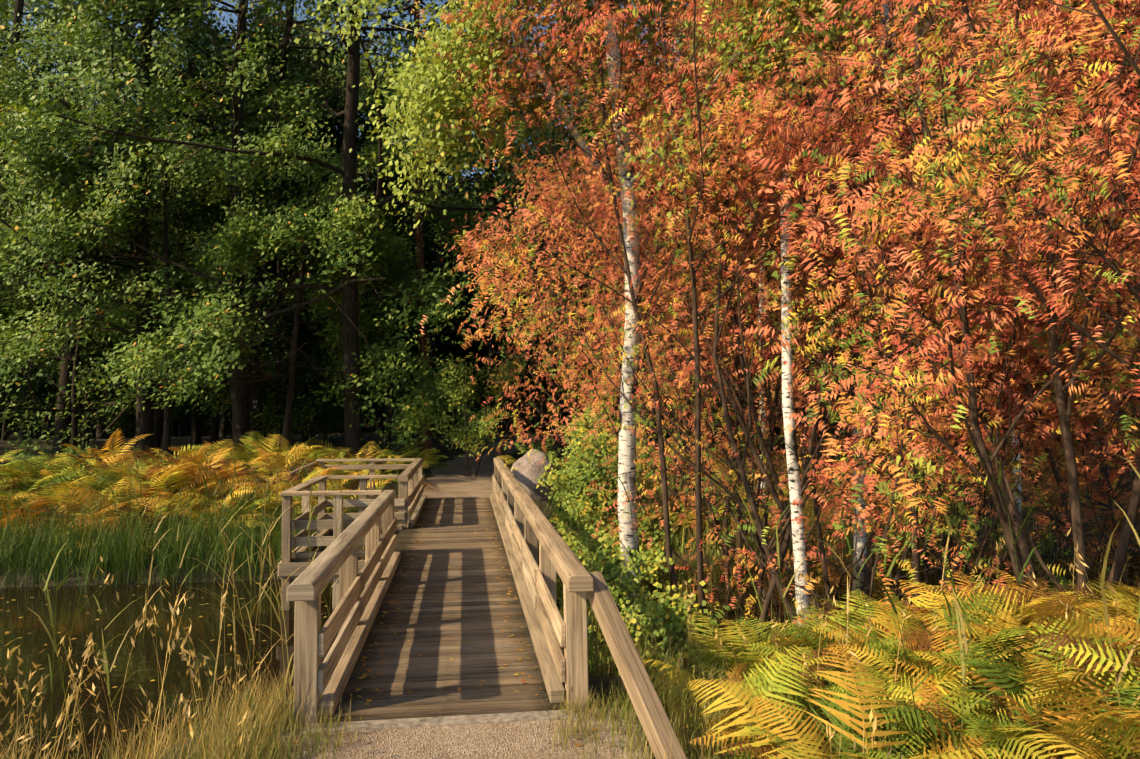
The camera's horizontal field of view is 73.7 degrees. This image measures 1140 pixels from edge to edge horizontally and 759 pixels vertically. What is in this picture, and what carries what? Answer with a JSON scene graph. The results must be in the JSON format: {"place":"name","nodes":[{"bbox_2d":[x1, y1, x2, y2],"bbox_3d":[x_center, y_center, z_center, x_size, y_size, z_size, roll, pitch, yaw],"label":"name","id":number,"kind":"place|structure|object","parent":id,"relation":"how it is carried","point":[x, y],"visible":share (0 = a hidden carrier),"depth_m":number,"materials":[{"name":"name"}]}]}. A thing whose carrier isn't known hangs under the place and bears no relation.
{"place":"outdoors","nodes":[
{"label":"outdoors","id":0,"kind":"place"},
{"bbox_2d":[422,437,538,498],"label":"gravel path","id":1,"kind":"structure","parent":0,"point":[446,479],"depth_m":21.33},
{"bbox_2d":[284,484,624,751],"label":"fallen leaves","id":2,"kind":"object","parent":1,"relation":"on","point":[459,690],"visible":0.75,"depth_m":5.95,"materials":[{"name":"brown plant"}]},
{"bbox_2d":[0,0,973,218],"label":"sky","id":3,"kind":"structure","parent":0,"point":[219,5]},
{"bbox_2d":[279,0,726,235],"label":"birch limb","id":4,"kind":"object","parent":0,"point":[437,67],"visible":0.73,"depth_m":8.35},
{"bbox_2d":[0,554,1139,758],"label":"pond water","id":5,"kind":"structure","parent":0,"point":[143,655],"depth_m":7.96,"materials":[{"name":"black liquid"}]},
{"bbox_2d":[0,471,1139,758],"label":"grass","id":6,"kind":"structure","parent":0,"point":[242,737],"depth_m":4.12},
{"bbox_2d":[0,338,1139,758],"bbox_3d":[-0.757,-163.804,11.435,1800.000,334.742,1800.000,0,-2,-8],"label":"ground","id":7,"kind":"structure","parent":0,"point":[448,450],"depth_m":17.58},
{"bbox_2d":[1,41,90,440],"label":"forest tree","id":8,"kind":"object","parent":7,"relation":"on","point":[4,437],"visible":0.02,"depth_m":48.18,"materials":[{"name":"green plant"}]},
{"bbox_2d":[0,0,97,259],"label":"oak","id":9,"kind":"object","parent":7,"relation":"on","point":[3,5],"visible":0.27,"depth_m":32.17,"materials":[{"name":"green plant"}]},
{"bbox_2d":[0,0,123,442],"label":"forest tree","id":10,"kind":"object","parent":7,"relation":"on","point":[36,74],"visible":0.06,"depth_m":38.44,"materials":[{"name":"green plant"}]},
{"bbox_2d":[0,204,125,385],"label":"young oak","id":11,"kind":"object","parent":7,"relation":"on","point":[7,293],"visible":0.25,"depth_m":29.07,"materials":[{"name":"green plant"}]},
{"bbox_2d":[0,317,126,443],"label":"understory","id":12,"kind":"object","parent":7,"relation":"on","point":[40,389],"visible":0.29,"depth_m":37.95,"materials":[{"name":"green plant"}]},
{"bbox_2d":[0,110,134,442],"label":"forest tree","id":13,"kind":"object","parent":7,"relation":"on","point":[22,429],"depth_m":40.36,"materials":[{"name":"green plant"}]},
{"bbox_2d":[0,142,190,464],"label":"young oak","id":14,"kind":"object","parent":7,"relation":"on","point":[74,426],"visible":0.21,"depth_m":25.28,"materials":[{"name":"green plant"}]},
{"bbox_2d":[0,78,191,386],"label":"forest tree","id":15,"kind":"object","parent":7,"relation":"on","point":[35,376],"visible":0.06,"depth_m":33.79,"materials":[{"name":"green plant"}]},
{"bbox_2d":[0,0,214,324],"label":"oak","id":16,"kind":"object","parent":7,"relation":"on","point":[19,4],"visible":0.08,"depth_m":30.18,"materials":[{"name":"green plant"}]},
{"bbox_2d":[0,151,221,451],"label":"forest tree","id":17,"kind":"object","parent":7,"relation":"on","point":[87,429],"visible":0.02,"depth_m":32.08,"materials":[{"name":"green plant"}]},
{"bbox_2d":[0,0,262,459],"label":"oak","id":18,"kind":"object","parent":7,"relation":"on","point":[65,377],"visible":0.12,"depth_m":27.81,"materials":[{"name":"green plant"}]},
{"bbox_2d":[7,4,275,445],"bbox_3d":[-21.649,-9.018,40.110,13.810,25.132,18.116,1,-2,-18],"label":"forest tree","id":19,"kind":"object","parent":7,"relation":"on","point":[195,431],"visible":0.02,"depth_m":39.76,"materials":[{"name":"green plant"}]},
{"bbox_2d":[11,140,289,327],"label":"forest tree","id":20,"kind":"object","parent":7,"relation":"on","point":[98,253],"visible":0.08,"depth_m":35.17,"materials":[{"name":"green plant"}]},
{"bbox_2d":[77,272,247,442],"bbox_3d":[-18.303,-1.242,35.102,7.939,8.960,8.370,-2,-3,45],"label":"understory","id":21,"kind":"object","parent":7,"relation":"on","point":[124,419],"visible":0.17,"depth_m":32.98,"materials":[{"name":"green plant"}]},
{"bbox_2d":[0,78,325,472],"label":"young oak","id":22,"kind":"object","parent":7,"relation":"on","point":[18,190],"visible":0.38,"depth_m":23.05,"materials":[{"name":"green plant"}]},
{"bbox_2d":[0,0,338,464],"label":"tree","id":23,"kind":"object","parent":7,"relation":"on","point":[145,421],"visible":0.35,"depth_m":23.64,"materials":[{"name":"green plant"}]},
{"bbox_2d":[0,0,358,454],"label":"forest tree","id":24,"kind":"object","parent":7,"relation":"on","point":[158,419],"visible":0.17,"depth_m":30.73,"materials":[{"name":"green plant"}]},
{"bbox_2d":[131,365,229,436],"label":"understory","id":25,"kind":"object","parent":7,"relation":"on","point":[203,418],"visible":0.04,"depth_m":55.96,"materials":[{"name":"green plant"}]},
{"bbox_2d":[0,452,396,758],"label":"sedge bank","id":26,"kind":"structure","parent":7,"relation":"on","point":[178,551],"depth_m":10.87,"materials":[{"name":"green plant"}]},
{"bbox_2d":[133,192,296,436],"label":"forest tree","id":27,"kind":"object","parent":7,"relation":"on","point":[223,428],"depth_m":49.76,"materials":[{"name":"green plant"}]},
{"bbox_2d":[0,0,444,466],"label":"tree","id":28,"kind":"object","parent":7,"relation":"on","point":[257,385],"visible":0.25,"depth_m":25.88,"materials":[{"name":"green plant"}]},
{"bbox_2d":[77,0,369,442],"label":"forest tree","id":29,"kind":"object","parent":7,"relation":"on","point":[214,112],"visible":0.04,"depth_m":38.07,"materials":[{"name":"green plant"}]},
{"bbox_2d":[147,0,324,449],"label":"forest tree","id":30,"kind":"object","parent":7,"relation":"on","point":[214,430],"visible":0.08,"depth_m":34.45,"materials":[{"name":"green plant"}]},
{"bbox_2d":[0,0,474,468],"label":"tree","id":31,"kind":"object","parent":7,"relation":"on","point":[240,415],"visible":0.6,"depth_m":21.54,"materials":[{"name":"green plant"}]},
{"bbox_2d":[94,26,396,435],"bbox_3d":[-15.117,-7.206,37.922,14.604,21.287,14.378,6,-7,-41],"label":"forest tree","id":32,"kind":"object","parent":7,"relation":"on","point":[124,270],"visible":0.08,"depth_m":34.62,"materials":[{"name":"green plant"}]},
{"bbox_2d":[159,9,371,457],"bbox_3d":[-11.713,-5.851,30.560,8.041,18.185,7.689,1,-3,-22],"label":"forest tree","id":33,"kind":"object","parent":7,"relation":"on","point":[187,190],"visible":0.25,"depth_m":29.96,"materials":[{"name":"green plant"}]},
{"bbox_2d":[91,110,477,472],"bbox_3d":[-7.278,-2.688,20.994,9.395,10.792,8.210,0,-2,-8],"label":"young oak","id":34,"kind":"object","parent":7,"relation":"on","point":[220,342],"visible":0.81,"depth_m":19.92,"materials":[{"name":"green plant"}]},
{"bbox_2d":[0,0,597,474],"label":"tree","id":35,"kind":"object","parent":7,"relation":"on","point":[346,168],"visible":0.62,"depth_m":19.69,"materials":[{"name":"green plant"}]},
{"bbox_2d":[192,53,433,446],"bbox_3d":[-12.394,-5.538,35.097,9.765,17.855,10.968,-3,0,-29],"label":"forest tree","id":36,"kind":"object","parent":7,"relation":"on","point":[304,438],"visible":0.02,"depth_m":33.88,"materials":[{"name":"green plant"}]},
{"bbox_2d":[226,282,400,448],"bbox_3d":[-11.069,-0.507,33.981,6.734,7.600,7.100,0,-2,7],"label":"understory","id":37,"kind":"object","parent":7,"relation":"on","point":[305,334],"visible":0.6,"depth_m":32.32,"materials":[{"name":"green plant"}]},
{"bbox_2d":[244,26,424,275],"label":"forest tree","id":38,"kind":"object","parent":7,"relation":"on","point":[295,184],"visible":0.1,"depth_m":30.04,"materials":[{"name":"green plant"}]},
{"bbox_2d":[262,210,413,433],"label":"forest tree","id":39,"kind":"object","parent":7,"relation":"on","point":[269,358],"visible":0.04,"depth_m":54.77,"materials":[{"name":"green plant"}]},
{"bbox_2d":[259,39,464,290],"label":"forest tree","id":40,"kind":"object","parent":7,"relation":"on","point":[427,241],"visible":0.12,"depth_m":39.01,"materials":[{"name":"green plant"}]},
{"bbox_2d":[318,307,446,419],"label":"understory","id":41,"kind":"object","parent":7,"relation":"on","point":[411,375],"visible":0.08,"depth_m":53.55,"materials":[{"name":"green plant"}]},
{"bbox_2d":[337,76,473,447],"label":"forest tree","id":42,"kind":"object","parent":7,"relation":"on","point":[429,258],"visible":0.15,"depth_m":41.11,"materials":[{"name":"green plant"}]},
{"bbox_2d":[301,122,519,473],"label":"young oak","id":43,"kind":"object","parent":7,"relation":"on","point":[372,338],"visible":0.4,"depth_m":25.23,"materials":[{"name":"green plant"}]},
{"bbox_2d":[337,120,492,442],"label":"forest tree","id":44,"kind":"object","parent":7,"relation":"on","point":[456,288],"depth_m":43.54,"materials":[{"name":"green plant"}]},
{"bbox_2d":[274,0,558,461],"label":"pine","id":45,"kind":"object","parent":7,"relation":"on","point":[423,346],"visible":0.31,"depth_m":28.52,"materials":[{"name":"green plant"}]},
{"bbox_2d":[283,0,596,451],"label":"forest tree","id":46,"kind":"object","parent":7,"relation":"on","point":[438,263],"visible":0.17,"depth_m":32.84,"materials":[{"name":"green plant"}]},
{"bbox_2d":[376,159,527,373],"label":"forest tree","id":47,"kind":"object","parent":7,"relation":"on","point":[498,337],"visible":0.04,"depth_m":60.19,"materials":[{"name":"green plant"}]},
{"bbox_2d":[377,174,530,433],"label":"forest tree","id":48,"kind":"object","parent":7,"relation":"on","point":[477,354],"visible":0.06,"depth_m":56.99,"materials":[{"name":"green plant"}]},
{"bbox_2d":[387,247,542,426],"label":"forest tree","id":49,"kind":"object","parent":7,"relation":"on","point":[441,348],"visible":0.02,"depth_m":58.96,"materials":[{"name":"green plant"}]},
{"bbox_2d":[280,708,650,758],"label":"gravel path","id":50,"kind":"structure","parent":7,"relation":"on","point":[510,740],"depth_m":4.22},
{"bbox_2d":[302,709,578,732],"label":"bridge sills","id":51,"kind":"structure","parent":50,"relation":"on","point":[446,720],"depth_m":4.49,"materials":[{"name":"wood"}]},
{"bbox_2d":[243,683,650,758],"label":"path edge tufts","id":52,"kind":"object","parent":50,"relation":"on","point":[328,729],"visible":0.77,"depth_m":4.29,"materials":[{"name":"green plant"}]},
{"bbox_2d":[258,458,686,758],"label":"timber footbridge","id":53,"kind":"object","parent":7,"relation":"on","point":[522,525],"visible":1,"depth_m":5.99,"materials":[{"name":"brown wood"}]},
{"bbox_2d":[426,346,532,476],"bbox_3d":[-2.646,0.918,21.603,3.020,3.764,2.622,-1,-3,19],"label":"shrub","id":54,"kind":"object","parent":7,"relation":"on","point":[469,439],"visible":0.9,"depth_m":21.30,"materials":[{"name":"green plant"}]},
{"bbox_2d":[437,321,528,434],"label":"understory","id":55,"kind":"object","parent":7,"relation":"on","point":[477,344],"visible":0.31,"depth_m":57.76,"materials":[{"name":"green plant"}]},
{"bbox_2d":[457,115,537,435],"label":"forest tree","id":56,"kind":"object","parent":7,"relation":"on","point":[494,203],"visible":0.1,"depth_m":53.70,"materials":[{"name":"green plant"}]},
{"bbox_2d":[445,61,554,435],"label":"forest tree","id":57,"kind":"object","parent":7,"relation":"on","point":[491,334],"visible":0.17,"depth_m":54.65,"materials":[{"name":"green plant"}]},
{"bbox_2d":[467,98,573,434],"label":"forest tree","id":58,"kind":"object","parent":7,"relation":"on","point":[537,420],"depth_m":57.93,"materials":[{"name":"green plant"}]},
{"bbox_2d":[510,449,559,501],"bbox_3d":[-0.764,2.075,16.431,1.092,1.133,1.139,2,-3,-34],"label":"boulder","id":59,"kind":"object","parent":7,"relation":"on","point":[527,475],"visible":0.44,"depth_m":15.95,"materials":[{"name":"stone"}]},
{"bbox_2d":[494,340,578,422],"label":"understory","id":60,"kind":"object","parent":7,"relation":"on","point":[524,387],"visible":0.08,"depth_m":66.76,"materials":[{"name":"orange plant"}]},
{"bbox_2d":[508,358,579,433],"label":"understory","id":61,"kind":"object","parent":7,"relation":"on","point":[543,401],"visible":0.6,"depth_m":58.91,"materials":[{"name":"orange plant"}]},
{"bbox_2d":[503,164,599,445],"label":"forest tree","id":62,"kind":"object","parent":7,"relation":"on","point":[565,407],"visible":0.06,"depth_m":42.62,"materials":[{"name":"orange plant"}]},
{"bbox_2d":[486,0,634,416],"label":"forest tree","id":63,"kind":"object","parent":7,"relation":"on","point":[540,165],"visible":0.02,"depth_m":40.61,"materials":[{"name":"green plant"}]},
{"bbox_2d":[0,429,1139,622],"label":"bracken","id":64,"kind":"object","parent":7,"relation":"on","point":[64,472],"visible":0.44,"depth_m":13.78,"materials":[{"name":"yellow plant"}]},
{"bbox_2d":[529,226,613,412],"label":"forest tree","id":65,"kind":"object","parent":7,"relation":"on","point":[555,394],"visible":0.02,"depth_m":58.36,"materials":[{"name":"orange plant"}]},
{"bbox_2d":[441,130,716,446],"bbox_3d":[0.371,-1.875,18.070,6.667,9.048,6.803,0,-2,-8],"label":"rowan","id":66,"kind":"object","parent":7,"relation":"on","point":[569,376],"visible":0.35,"depth_m":17.89,"materials":[{"name":"orange plant"}]},
{"bbox_2d":[529,434,652,539],"bbox_3d":[0.409,1.904,12.691,2.149,1.957,1.753,0,-2,-8],"label":"shrub","id":67,"kind":"object","parent":7,"relation":"on","point":[592,473],"visible":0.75,"depth_m":12.50,"materials":[{"name":"green plant"}]},
{"bbox_2d":[478,62,704,410],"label":"forest tree","id":68,"kind":"object","parent":7,"relation":"on","point":[538,338],"visible":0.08,"depth_m":32.05,"materials":[{"name":"orange plant"}]},
{"bbox_2d":[493,112,699,446],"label":"forest tree","id":69,"kind":"object","parent":7,"relation":"on","point":[561,286],"visible":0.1,"depth_m":28.10,"materials":[{"name":"orange plant"}]},
{"bbox_2d":[513,148,685,378],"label":"forest tree","id":70,"kind":"object","parent":7,"relation":"on","point":[544,288],"visible":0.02,"depth_m":36.78,"materials":[{"name":"orange plant"}]},
{"bbox_2d":[484,19,717,367],"bbox_3d":[2.298,-8.285,42.523,14.740,23.867,15.899,1,-2,-13],"label":"forest tree","id":71,"kind":"object","parent":7,"relation":"on","point":[507,203],"visible":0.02,"depth_m":39.32,"materials":[{"name":"orange plant"}]},
{"bbox_2d":[560,379,667,457],"bbox_3d":[0.912,1.240,17.415,2.109,2.777,2.441,-1,-3,29],"label":"shrub","id":72,"kind":"object","parent":7,"relation":"on","point":[601,412],"visible":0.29,"depth_m":17.12,"materials":[{"name":"green plant"}]},
{"bbox_2d":[558,409,673,529],"bbox_3d":[0.769,1.717,13.811,2.252,2.375,2.146,-1,-3,25],"label":"shrub","id":73,"kind":"object","parent":7,"relation":"on","point":[578,447],"visible":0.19,"depth_m":13.49,"materials":[{"name":"green plant"}]},
{"bbox_2d":[557,486,686,589],"bbox_3d":[0.659,2.539,10.543,1.915,2.106,1.912,0,-2,-8],"label":"shrub","id":74,"kind":"object","parent":7,"relation":"on","point":[593,545],"visible":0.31,"depth_m":10.31,"materials":[{"name":"green plant"}]},
{"bbox_2d":[556,311,690,429],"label":"understory","id":75,"kind":"object","parent":7,"relation":"on","point":[588,371],"visible":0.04,"depth_m":41.45,"materials":[{"name":"orange plant"}]},
{"bbox_2d":[512,0,740,442],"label":"forest tree","id":76,"kind":"object","parent":7,"relation":"on","point":[578,128],"visible":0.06,"depth_m":29.73,"materials":[{"name":"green plant"}]},
{"bbox_2d":[491,16,812,493],"bbox_3d":[1.877,-2.801,16.434,7.352,11.012,7.834,0,-2,-8],"label":"rowan","id":77,"kind":"object","parent":7,"relation":"on","point":[637,424],"visible":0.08,"depth_m":15.92,"materials":[{"name":"orange plant"}]},
{"bbox_2d":[576,538,729,692],"bbox_3d":[0.696,2.513,6.958,1.794,1.865,2.262,0,-2,-8],"label":"shrub","id":78,"kind":"object","parent":7,"relation":"on","point":[664,621],"visible":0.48,"depth_m":7.03,"materials":[{"name":"green plant"}]},
{"bbox_2d":[615,301,751,447],"bbox_3d":[4.681,-0.107,30.292,5.975,6.395,5.666,0,-2,-7],"label":"understory","id":79,"kind":"object","parent":7,"relation":"on","point":[718,405],"visible":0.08,"depth_m":29.23,"materials":[{"name":"orange plant"}]},
{"bbox_2d":[515,0,904,624],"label":"birch","id":80,"kind":"object","parent":7,"relation":"on","point":[627,457],"visible":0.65,"depth_m":7.22,"materials":[{"name":"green plant"}]},
{"bbox_2d":[473,0,969,533],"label":"rowan","id":81,"kind":"object","parent":7,"relation":"on","point":[561,246],"visible":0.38,"depth_m":14.71,"materials":[{"name":"orange plant"}]},
{"bbox_2d":[461,0,1014,618],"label":"rowan","id":82,"kind":"object","parent":7,"relation":"on","point":[773,418],"visible":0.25,"depth_m":9.61,"materials":[{"name":"orange plant"}]},
{"bbox_2d":[666,1,809,627],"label":"birch","id":83,"kind":"object","parent":7,"relation":"on","point":[799,553],"visible":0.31,"depth_m":6.65,"materials":[{"name":"white plant"}]},
{"bbox_2d":[681,312,810,431],"bbox_3d":[7.958,-0.357,35.855,6.786,7.264,6.436,1,-3,-32],"label":"understory","id":84,"kind":"object","parent":7,"relation":"on","point":[766,375],"visible":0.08,"depth_m":35.36,"materials":[{"name":"orange plant"}]},
{"bbox_2d":[513,0,982,556],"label":"rowan","id":85,"kind":"object","parent":7,"relation":"on","point":[601,402],"visible":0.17,"depth_m":11.92,"materials":[{"name":"orange plant"}]},
{"bbox_2d":[404,0,1139,638],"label":"rowan","id":86,"kind":"object","parent":7,"relation":"on","point":[976,484],"visible":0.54,"depth_m":6.95,"materials":[{"name":"orange plant"}]},
{"bbox_2d":[411,0,1139,644],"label":"rowan","id":87,"kind":"object","parent":7,"relation":"on","point":[755,118],"visible":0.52,"depth_m":7.06,"materials":[{"name":"orange plant"}]},
{"bbox_2d":[660,0,915,508],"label":"birch","id":88,"kind":"object","parent":7,"relation":"on","point":[761,307],"depth_m":16.23,"materials":[{"name":"plant"}]},
{"bbox_2d":[529,410,1139,758],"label":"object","id":89,"kind":"object","parent":7,"relation":"on","point":[690,535],"visible":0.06,"depth_m":6.17,"materials":[{"name":"green plant"}]},
{"bbox_2d":[549,0,1139,626],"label":"rowan","id":90,"kind":"object","parent":7,"relation":"on","point":[871,530],"visible":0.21,"depth_m":7.88,"materials":[{"name":"orange plant"}]},
{"bbox_2d":[677,0,1067,521],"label":"rowan","id":91,"kind":"object","parent":7,"relation":"on","point":[796,419],"visible":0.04,"depth_m":14.24,"materials":[{"name":"orange plant"}]},
{"bbox_2d":[618,0,1139,602],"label":"rowan","id":92,"kind":"object","parent":7,"relation":"on","point":[868,122],"visible":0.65,"depth_m":5.29,"materials":[{"name":"orange plant"}]},
{"bbox_2d":[641,568,1139,758],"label":"bracken","id":93,"kind":"object","parent":7,"relation":"on","point":[1075,691],"visible":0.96,"depth_m":3.95,"materials":[{"name":"yellow plant"}]},
{"bbox_2d":[643,0,1139,474],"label":"rowan","id":94,"kind":"object","parent":7,"relation":"on","point":[946,222],"visible":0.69,"depth_m":4.28,"materials":[{"name":"orange plant"}]},
{"bbox_2d":[704,4,1139,582],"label":"rowan","id":95,"kind":"object","parent":7,"relation":"on","point":[926,570],"visible":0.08,"depth_m":10.38,"materials":[{"name":"orange plant"}]},
{"bbox_2d":[820,0,1053,599],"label":"birch","id":96,"kind":"object","parent":7,"relation":"on","point":[860,545],"visible":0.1,"depth_m":9.63,"materials":[{"name":"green plant"}]},
{"bbox_2d":[764,0,1139,606],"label":"rowan","id":97,"kind":"object","parent":7,"relation":"on","point":[1051,461],"visible":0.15,"depth_m":8.25,"materials":[{"name":"orange plant"}]},
{"bbox_2d":[830,0,1139,492],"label":"forest tree","id":98,"kind":"object","parent":7,"relation":"on","point":[1107,320],"visible":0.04,"depth_m":17.72,"materials":[{"name":"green plant"}]},
{"bbox_2d":[874,187,1139,448],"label":"tree","id":99,"kind":"object","parent":7,"relation":"on","point":[1023,349],"depth_m":31.19,"materials":[{"name":"orange plant"}]},
{"bbox_2d":[875,0,1139,442],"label":"rowan","id":100,"kind":"object","parent":7,"relation":"on","point":[1057,78],"visible":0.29,"depth_m":6.50,"materials":[{"name":"orange plant"}]},
{"bbox_2d":[911,0,1110,515],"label":"forest tree","id":101,"kind":"object","parent":7,"relation":"on","point":[1098,486],"depth_m":15.98,"materials":[{"name":"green plant"}]},
{"bbox_2d":[902,0,1138,527],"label":"birch","id":102,"kind":"object","parent":7,"relation":"on","point":[1014,471],"visible":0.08,"depth_m":14.73,"materials":[{"name":"plant"}]},
{"bbox_2d":[920,0,1124,477],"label":"forest tree","id":103,"kind":"object","parent":7,"relation":"on","point":[1075,6],"depth_m":19.99,"materials":[{"name":"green plant"}]},
{"bbox_2d":[95,433,1089,440],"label":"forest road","id":104,"kind":"structure","parent":0,"point":[413,437],"depth_m":46.93,"materials":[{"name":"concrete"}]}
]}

